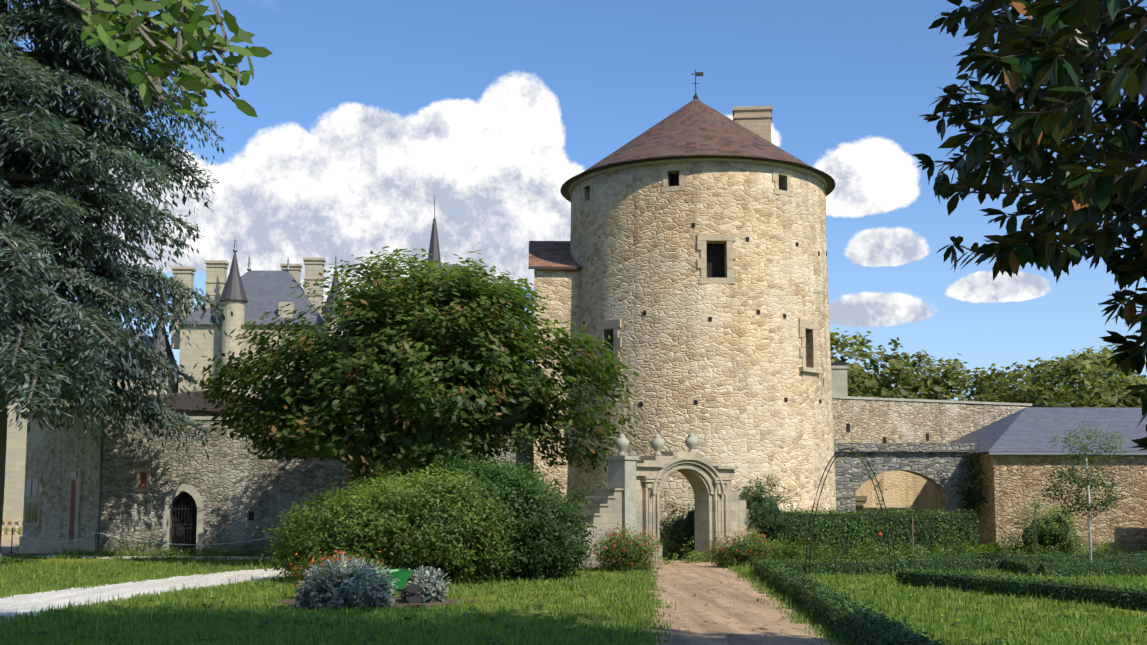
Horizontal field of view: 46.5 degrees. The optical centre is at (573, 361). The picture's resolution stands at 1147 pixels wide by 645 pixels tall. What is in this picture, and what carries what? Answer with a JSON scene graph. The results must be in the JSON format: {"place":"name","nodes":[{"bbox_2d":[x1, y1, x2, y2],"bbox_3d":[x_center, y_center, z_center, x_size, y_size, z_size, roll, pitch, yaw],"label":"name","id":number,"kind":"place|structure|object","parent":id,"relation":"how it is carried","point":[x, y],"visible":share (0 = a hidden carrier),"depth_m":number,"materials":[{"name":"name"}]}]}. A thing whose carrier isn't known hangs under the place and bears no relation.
{"place":"outdoors","nodes":[
{"label":"outdoors","id":0,"kind":"place"},
{"bbox_2d":[1,539,44,553],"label":"court sand","id":1,"kind":"structure","parent":0,"point":[5,546],"depth_m":57.21,"materials":[{"name":"beige sand"}]},
{"bbox_2d":[1,518,22,538],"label":"balustrade","id":2,"kind":"object","parent":1,"relation":"on","point":[8,535],"visible":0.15,"depth_m":70.12,"materials":[{"name":"stone"}]},
{"bbox_2d":[12,529,279,544],"bbox_3d":[-16.109,6.268,47.454,12.982,0.450,2.466,-3,-7,24],"label":"rope","id":3,"kind":"object","parent":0,"point":[144,541],"visible":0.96,"depth_m":46.22,"materials":[{"name":"grey fabric"}]},
{"bbox_2d":[62,0,272,119],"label":"overhanging tree branch","id":4,"kind":"object","parent":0,"point":[193,18],"depth_m":6.80,"materials":[{"name":"green plant"}]},
{"bbox_2d":[0,527,1146,644],"bbox_3d":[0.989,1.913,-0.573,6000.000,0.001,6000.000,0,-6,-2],"label":"ground","id":5,"kind":"structure","parent":0,"point":[591,597],"depth_m":23.53,"materials":[{"name":"green plant"}]},
{"bbox_2d":[0,556,27,563],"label":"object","id":6,"kind":"object","parent":5,"relation":"on","point":[17,559],"visible":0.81,"depth_m":41.83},
{"bbox_2d":[12,543,96,555],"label":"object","id":7,"kind":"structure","parent":5,"relation":"on","point":[82,552],"depth_m":48.99,"materials":[{"name":"green plant"}]},
{"bbox_2d":[0,0,232,560],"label":"cedar","id":8,"kind":"object","parent":5,"relation":"on","point":[97,306],"depth_m":42.60,"materials":[{"name":"green plant"}]},
{"bbox_2d":[2,3,136,398],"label":"branches","id":9,"kind":"object","parent":8,"relation":"attached to","point":[91,200],"visible":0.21,"depth_m":43.28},
{"bbox_2d":[22,407,234,538],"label":"corner pavilion","id":10,"kind":"structure","parent":5,"relation":"on","point":[53,458],"depth_m":50.74,"materials":[{"name":"stone"}]},
{"bbox_2d":[25,472,76,522],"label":"window panes","id":11,"kind":"structure","parent":10,"relation":"in","point":[73,475],"depth_m":51.93,"materials":[{"name":"grey glass"}]},
{"bbox_2d":[23,468,81,538],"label":"window frames","id":12,"kind":"structure","parent":10,"relation":"on","point":[78,479],"depth_m":50.06,"materials":[{"name":"grey stone"}]},
{"bbox_2d":[19,405,112,555],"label":"stone trim","id":13,"kind":"structure","parent":10,"relation":"attached to","point":[26,544],"depth_m":50.63,"materials":[{"name":"grey stone"}]},
{"bbox_2d":[69,480,75,542],"bbox_3d":[-18.695,5.599,49.804,0.320,2.300,0.060,-5,-8,42],"label":"pavilion shutter","id":14,"kind":"object","parent":10,"relation":"attached to","point":[72,509],"visible":0.79,"depth_m":49.78,"materials":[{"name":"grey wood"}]},
{"bbox_2d":[97,414,103,555],"bbox_3d":[-17.214,4.435,48.530,0.083,5.250,0.083,-2,-6,21],"label":"drain pipe","id":15,"kind":"object","parent":10,"relation":"attached to","point":[100,487],"visible":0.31,"depth_m":48.49,"materials":[{"name":"grey metal"}]},
{"bbox_2d":[21,389,256,412],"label":"roof","id":16,"kind":"structure","parent":10,"relation":"on","point":[187,401],"depth_m":51.21,"materials":[{"name":"tile"}]},
{"bbox_2d":[0,568,293,622],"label":"gravel drive","id":17,"kind":"structure","parent":5,"relation":"on","point":[25,603],"depth_m":29.34,"materials":[{"name":"white gravel"}]},
{"bbox_2d":[28,555,285,559],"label":"gravel","id":18,"kind":"structure","parent":5,"relation":"on","point":[124,557],"depth_m":46.77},
{"bbox_2d":[9,528,97,558],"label":"rope posts","id":19,"kind":"object","parent":18,"relation":"on","point":[95,543],"visible":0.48,"depth_m":46.35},
{"bbox_2d":[93,531,288,556],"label":"weeds","id":20,"kind":"object","parent":5,"relation":"on","point":[227,553],"depth_m":47.82,"materials":[{"name":"green plant"}]},
{"bbox_2d":[3,257,486,526],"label":"castle walls","id":21,"kind":"structure","parent":5,"relation":"on","point":[190,357],"depth_m":103.47,"materials":[{"name":"beige stone"}]},
{"bbox_2d":[93,216,460,380],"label":"castle roof","id":22,"kind":"structure","parent":21,"relation":"on","point":[259,293],"depth_m":105.68,"materials":[{"name":"grey stone"}]},
{"bbox_2d":[160,195,434,304],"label":"roof finials","id":23,"kind":"object","parent":22,"relation":"on","point":[249,263],"visible":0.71,"depth_m":109.22,"materials":[{"name":"grey metal"}]},
{"bbox_2d":[99,419,533,555],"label":"curtain wall","id":24,"kind":"structure","parent":5,"relation":"on","point":[231,483],"depth_m":48.51,"materials":[{"name":"stone"}]},
{"bbox_2d":[136,468,150,491],"bbox_3d":[-15.563,4.280,48.254,0.500,0.850,0.060,1,-6,-7],"label":"window frame","id":25,"kind":"object","parent":24,"relation":"attached to","point":[148,477],"visible":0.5,"depth_m":48.23,"materials":[{"name":"beige stone"}]},
{"bbox_2d":[140,472,145,487],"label":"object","id":26,"kind":"structure","parent":25,"relation":"attached to","point":[143,480],"depth_m":48.21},
{"bbox_2d":[162,483,203,555],"bbox_3d":[-14.124,5.730,48.274,1.400,2.620,0.040,1,-6,-7],"label":"door surround","id":27,"kind":"object","parent":24,"relation":"attached to","point":[187,488],"visible":0.88,"depth_m":48.28,"materials":[{"name":"stone"}]},
{"bbox_2d":[171,492,196,555],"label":"iron gate","id":28,"kind":"structure","parent":24,"relation":"attached to","point":[188,518],"depth_m":48.98,"materials":[{"name":"black metal"}]},
{"bbox_2d":[249,511,253,519],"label":"niche wall","id":29,"kind":"structure","parent":24,"relation":"attached to","point":[251,515],"depth_m":48.55,"materials":[{"name":"black"}]},
{"bbox_2d":[104,416,461,420],"bbox_3d":[-9.282,2.169,49.696,15.663,0.120,1.000,1,-6,-7],"label":"wall coping","id":30,"kind":"object","parent":24,"relation":"on","point":[196,417],"visible":0.14,"depth_m":48.67,"materials":[{"name":"grey stone"}]},
{"bbox_2d":[293,561,400,609],"bbox_3d":[-4.205,4.215,24.783,2.004,1.069,1.590,0,-6,-2],"label":"silvery shrub","id":31,"kind":"object","parent":5,"relation":"on","point":[354,596],"depth_m":24.47,"materials":[{"name":"grey plant"}]},
{"bbox_2d":[274,597,480,608],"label":"flower bed soil","id":32,"kind":"structure","parent":5,"relation":"on","point":[401,602],"depth_m":25.93,"materials":[{"name":"brown soil"}]},
{"bbox_2d":[282,546,395,588],"bbox_3d":[-4.723,4.318,26.942,2.287,1.178,1.625,0,-6,-2],"label":"bed plant","id":33,"kind":"object","parent":32,"relation":"on","point":[303,569],"depth_m":26.83,"materials":[{"name":"red plant"}]},
{"bbox_2d":[337,577,415,594],"bbox_3d":[-3.799,4.361,25.404,1.629,0.565,0.632,3,-7,-27],"label":"wheelbarrow frame","id":34,"kind":"object","parent":32,"relation":"on","point":[392,588],"visible":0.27,"depth_m":25.50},
{"bbox_2d":[375,569,412,588],"bbox_3d":[-3.630,4.172,25.509,0.900,0.360,0.720,3,-7,-27],"label":"wheelbarrow tray","id":35,"kind":"object","parent":34,"relation":"on","point":[402,575],"visible":0.43,"depth_m":25.37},
{"bbox_2d":[404,584,423,602],"bbox_3d":[-3.076,4.490,25.756,0.380,0.380,0.080,3,-7,-27],"label":"wheelbarrow wheel","id":36,"kind":"object","parent":34,"relation":"attached to","point":[413,598],"visible":0.75,"depth_m":25.72,"materials":[{"name":"black rubber"}]},
{"bbox_2d":[397,568,448,602],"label":"shrub","id":37,"kind":"object","parent":32,"relation":"on","point":[435,592],"depth_m":25.99,"materials":[{"name":"grey plant"}]},
{"bbox_2d":[298,553,454,586],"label":"lavender spikes","id":38,"kind":"object","parent":37,"relation":"on","point":[328,563],"visible":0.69,"depth_m":24.79,"materials":[{"name":"plant"}]},
{"bbox_2d":[251,461,523,584],"bbox_3d":[-4.495,4.089,32.833,6.634,3.258,5.003,0,-6,-2],"label":"shrub","id":39,"kind":"object","parent":5,"relation":"on","point":[386,524],"depth_m":31.74,"materials":[{"name":"green plant"}]},
{"bbox_2d":[190,246,647,488],"bbox_3d":[-4.921,1.367,41.943,14.500,10.070,11.686,0,-6,-2],"label":"tree","id":40,"kind":"object","parent":5,"relation":"on","point":[357,380],"depth_m":39.81,"materials":[{"name":"green plant"}]},
{"bbox_2d":[401,439,600,581],"bbox_3d":[-1.938,3.901,34.038,5.371,3.846,4.932,0,-6,-2],"label":"shrub","id":41,"kind":"object","parent":5,"relation":"on","point":[531,559],"depth_m":33.26,"materials":[{"name":"green plant"}]},
{"bbox_2d":[24,565,1065,641],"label":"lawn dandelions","id":42,"kind":"object","parent":5,"relation":"on","point":[531,602],"visible":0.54,"depth_m":22.92,"materials":[{"name":"plant"}]},
{"bbox_2d":[534,269,579,525],"bbox_3d":[-0.313,1.948,50.939,2.400,10.700,3.100,0,-6,-2],"label":"stair turret","id":43,"kind":"object","parent":5,"relation":"on","point":[560,288],"visible":0.14,"depth_m":49.75,"materials":[{"name":"stone"}]},
{"bbox_2d":[528,241,582,268],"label":"roof","id":44,"kind":"structure","parent":43,"relation":"on","point":[549,254],"depth_m":51.13,"materials":[{"name":"brown tile"}]},
{"bbox_2d":[19,562,1140,644],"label":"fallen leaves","id":45,"kind":"object","parent":5,"relation":"on","point":[647,608],"visible":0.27,"depth_m":24.45,"materials":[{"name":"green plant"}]},
{"bbox_2d":[558,480,603,530],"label":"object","id":46,"kind":"object","parent":5,"relation":"on","point":[583,496],"depth_m":44.91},
{"bbox_2d":[606,456,638,565],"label":"stone pillar","id":47,"kind":"structure","parent":5,"relation":"on","point":[621,471],"depth_m":40.51,"materials":[{"name":"beige stone"}]},
{"bbox_2d":[589,522,666,571],"bbox_3d":[1.565,5.311,37.954,2.398,1.626,2.264,0,-6,-2],"label":"flowering bush","id":48,"kind":"object","parent":5,"relation":"on","point":[620,559],"depth_m":37.43,"materials":[{"name":"green plant"}]},
{"bbox_2d":[548,451,769,567],"bbox_3d":[3.128,4.653,42.491,11.039,3.553,0.997,6,-8,-45],"label":"stone archway","id":49,"kind":"object","parent":5,"relation":"on","point":[720,509],"visible":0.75,"depth_m":42.54,"materials":[{"name":"beige stone"}]},
{"bbox_2d":[615,433,697,455],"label":"stone finials","id":50,"kind":"object","parent":49,"relation":"on","point":[657,443],"visible":0.96,"depth_m":42.25,"materials":[{"name":"white stone"}]},
{"bbox_2d":[660,496,694,558],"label":"shrub","id":51,"kind":"object","parent":5,"relation":"on","point":[680,534],"depth_m":45.11,"materials":[{"name":"green plant"}]},
{"bbox_2d":[662,543,694,558],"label":"weeds","id":52,"kind":"object","parent":5,"relation":"on","point":[674,552],"visible":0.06,"depth_m":45.48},
{"bbox_2d":[594,535,773,566],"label":"gate weeds","id":53,"kind":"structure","parent":5,"relation":"on","point":[701,557],"depth_m":42.47,"materials":[{"name":"green plant"}]},
{"bbox_2d":[570,161,835,558],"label":"round tower","id":54,"kind":"structure","parent":5,"relation":"on","point":[733,365],"depth_m":47.23,"materials":[{"name":"beige stone"}]},
{"bbox_2d":[560,99,834,201],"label":"tower roof","id":55,"kind":"structure","parent":54,"relation":"on","point":[695,128],"depth_m":49.11,"materials":[{"name":"brown tile"}]},
{"bbox_2d":[691,69,702,98],"bbox_3d":[4.892,-10.864,52.691,0.490,1.450,0.300,0,-6,-2],"label":"weather vane","id":56,"kind":"object","parent":55,"relation":"on","point":[695,96],"visible":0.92,"depth_m":52.71,"materials":[{"name":"grey metal"}]},
{"bbox_2d":[732,106,771,141],"bbox_3d":[7.238,-8.622,53.832,1.580,3.130,1.080,-1,-6,6],"label":"chimney","id":57,"kind":"object","parent":55,"relation":"on","point":[757,120],"visible":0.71,"depth_m":53.44,"materials":[{"name":"beige stone"}]},
{"bbox_2d":[568,158,826,196],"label":"tower cornice","id":58,"kind":"structure","parent":54,"relation":"attached to","point":[819,177],"depth_m":47.97,"materials":[{"name":"beige stone"}]},
{"bbox_2d":[581,164,825,388],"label":"window surrounds","id":59,"kind":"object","parent":54,"relation":"attached to","point":[729,278],"depth_m":47.79,"materials":[{"name":"beige stone"}]},
{"bbox_2d":[583,223,826,405],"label":"putlog holes","id":60,"kind":"object","parent":54,"relation":"in","point":[710,319],"visible":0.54,"depth_m":47.09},
{"bbox_2d":[633,559,845,644],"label":"path to gate","id":61,"kind":"structure","parent":5,"relation":"on","point":[725,601],"depth_m":23.59,"materials":[{"name":"beige gravel"}]},
{"bbox_2d":[703,525,775,567],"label":"flowering bush","id":62,"kind":"object","parent":5,"relation":"on","point":[725,560],"depth_m":39.70,"materials":[{"name":"green plant"}]},
{"bbox_2d":[738,462,804,558],"bbox_3d":[6.594,5.231,45.611,2.727,3.560,2.717,0,-6,-2],"label":"shrub","id":63,"kind":"object","parent":5,"relation":"on","point":[768,523],"depth_m":45.27,"materials":[{"name":"green plant"}]},
{"bbox_2d":[750,554,911,574],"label":"box hedge","id":64,"kind":"object","parent":5,"relation":"on","point":[844,560],"depth_m":35.84,"materials":[{"name":"green plant"}]},
{"bbox_2d":[804,447,896,578],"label":"rose arch","id":65,"kind":"structure","parent":5,"relation":"on","point":[840,451],"depth_m":33.32,"materials":[{"name":"black metal"}]},
{"bbox_2d":[752,556,956,644],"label":"box hedge","id":66,"kind":"object","parent":5,"relation":"on","point":[800,579],"depth_m":20.10,"materials":[{"name":"green plant"}]},
{"bbox_2d":[769,503,981,559],"bbox_3d":[10.337,5.892,46.293,7.708,1.989,1.845,0,-6,-2],"label":"tall hedge","id":67,"kind":"object","parent":5,"relation":"on","point":[923,529],"depth_m":45.83,"materials":[{"name":"green plant"}]},
{"bbox_2d":[855,471,940,513],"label":"arcade back wall","id":68,"kind":"structure","parent":5,"relation":"on","point":[901,489],"depth_m":53.05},
{"bbox_2d":[855,496,866,512],"bbox_3d":[11.023,6.419,52.815,1.250,2.200,0.100,0,-6,-2],"label":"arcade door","id":69,"kind":"structure","parent":68,"relation":"in","point":[859,500],"depth_m":52.88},
{"bbox_2d":[834,452,973,513],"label":"arcade wall","id":70,"kind":"structure","parent":5,"relation":"on","point":[941,472],"depth_m":50.34,"materials":[{"name":"grey stone"}]},
{"bbox_2d":[834,443,974,451],"bbox_3d":[12.293,3.288,50.768,5.700,0.320,1.050,0,-6,-2],"label":"wall coping","id":71,"kind":"object","parent":70,"relation":"on","point":[912,447],"visible":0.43,"depth_m":50.25,"materials":[{"name":"grey stone"}]},
{"bbox_2d":[954,445,987,522],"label":"ivy leaves","id":72,"kind":"object","parent":70,"relation":"attached to","point":[975,498],"visible":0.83,"depth_m":49.46,"materials":[{"name":"green plant"}]},
{"bbox_2d":[756,534,1084,561],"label":"wild band leaves","id":73,"kind":"object","parent":5,"relation":"on","point":[854,554],"visible":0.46,"depth_m":43.09,"materials":[{"name":"green plant"}]},
{"bbox_2d":[832,398,1025,453],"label":"curtain wall","id":74,"kind":"structure","parent":5,"relation":"on","point":[873,421],"depth_m":55.25,"materials":[{"name":"beige stone"}]},
{"bbox_2d":[831,366,848,399],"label":"chimney wall","id":75,"kind":"structure","parent":74,"relation":"on","point":[839,380],"depth_m":54.15,"materials":[{"name":"stone"}]},
{"bbox_2d":[831,362,845,365],"bbox_3d":[10.741,0.138,54.574,0.700,0.140,0.650,0,-6,-2],"label":"chimney cap","id":76,"kind":"object","parent":75,"relation":"on","point":[838,363],"visible":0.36,"depth_m":54.25,"materials":[{"name":"grey stone"}]},
{"bbox_2d":[846,423,928,442],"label":"wall holes","id":77,"kind":"object","parent":74,"relation":"in","point":[884,438],"visible":0.54,"depth_m":54.61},
{"bbox_2d":[832,396,1031,406],"bbox_3d":[14.394,1.674,56.079,11.831,0.100,1.000,3,-7,-24],"label":"wall coping","id":78,"kind":"object","parent":74,"relation":"on","point":[952,401],"visible":0.43,"depth_m":56.08,"materials":[{"name":"beige stone"}]},
{"bbox_2d":[912,511,1036,561],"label":"wooden posts","id":79,"kind":"object","parent":5,"relation":"on","point":[1035,534],"visible":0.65,"depth_m":37.73,"materials":[{"name":"brown wood"}]},
{"bbox_2d":[830,328,1146,407],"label":"tree","id":80,"kind":"object","parent":5,"relation":"on","point":[1098,375],"visible":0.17,"depth_m":81.89,"materials":[{"name":"green plant"}]},
{"bbox_2d":[853,389,1104,406],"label":"tree","id":81,"kind":"object","parent":80,"relation":"attached to","point":[1061,404],"visible":0.02,"depth_m":80.39,"materials":[{"name":"green plant"}]},
{"bbox_2d":[980,550,1046,576],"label":"low hedge","id":82,"kind":"object","parent":5,"relation":"on","point":[1015,559],"depth_m":36.16,"materials":[{"name":"green plant"}]},
{"bbox_2d":[893,565,1146,610],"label":"box hedge","id":83,"kind":"object","parent":5,"relation":"on","point":[1044,582],"depth_m":27.15,"materials":[{"name":"green plant"}]},
{"bbox_2d":[904,551,1146,571],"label":"box hedge leaves","id":84,"kind":"object","parent":5,"relation":"on","point":[992,559],"depth_m":37.72,"materials":[{"name":"green plant"}]},
{"bbox_2d":[907,548,1146,558],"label":"box hedge leaves","id":85,"kind":"object","parent":5,"relation":"on","point":[1009,554],"depth_m":40.80,"materials":[{"name":"green plant"}]},
{"bbox_2d":[1003,489,1084,554],"bbox_3d":[15.309,5.462,43.532,2.611,2.575,2.354,0,-6,-2],"label":"rose bush","id":86,"kind":"object","parent":5,"relation":"on","point":[1073,539],"depth_m":43.06,"materials":[{"name":"green plant"}]},
{"bbox_2d":[972,453,1146,554],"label":"outbuilding","id":87,"kind":"structure","parent":5,"relation":"on","point":[1012,482],"depth_m":48.12,"materials":[{"name":"beige stone"}]},
{"bbox_2d":[949,407,1146,453],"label":"slate roof","id":88,"kind":"structure","parent":87,"relation":"on","point":[1030,429],"depth_m":50.75,"materials":[{"name":"grey stone"}]},
{"bbox_2d":[988,452,1146,454],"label":"roof gutter","id":89,"kind":"object","parent":88,"relation":"attached to","point":[1049,453],"visible":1,"depth_m":47.95,"materials":[{"name":"grey metal"}]},
{"bbox_2d":[1007,526,1146,554],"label":"outbuilding weeds","id":90,"kind":"object","parent":5,"relation":"on","point":[1098,548],"visible":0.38,"depth_m":47.65,"materials":[{"name":"green plant"}]},
{"bbox_2d":[1040,422,1134,563],"bbox_3d":[14.254,3.729,37.054,2.372,4.256,2.714,0,-6,-2],"label":"young tree","id":91,"kind":"object","parent":5,"relation":"on","point":[1085,484],"depth_m":37.02,"materials":[{"name":"green plant"}]},
{"bbox_2d":[1032,556,1146,576],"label":"box hedge","id":92,"kind":"object","parent":5,"relation":"on","point":[1142,571],"depth_m":34.91,"materials":[{"name":"green plant"}]},
{"bbox_2d":[5,0,1146,399],"label":"sky","id":93,"kind":"structure","parent":0,"point":[368,111],"materials":[{"name":"blue"}]},
{"bbox_2d":[612,174,724,357],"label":"window","id":94,"kind":"structure","parent":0,"point":[715,262],"depth_m":47.47,"materials":[{"name":"black glass"}]},
{"bbox_2d":[912,0,1146,450],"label":"magnolia","id":95,"kind":"object","parent":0,"point":[1031,138],"depth_m":8.07,"materials":[{"name":"green plant"}]}
]}

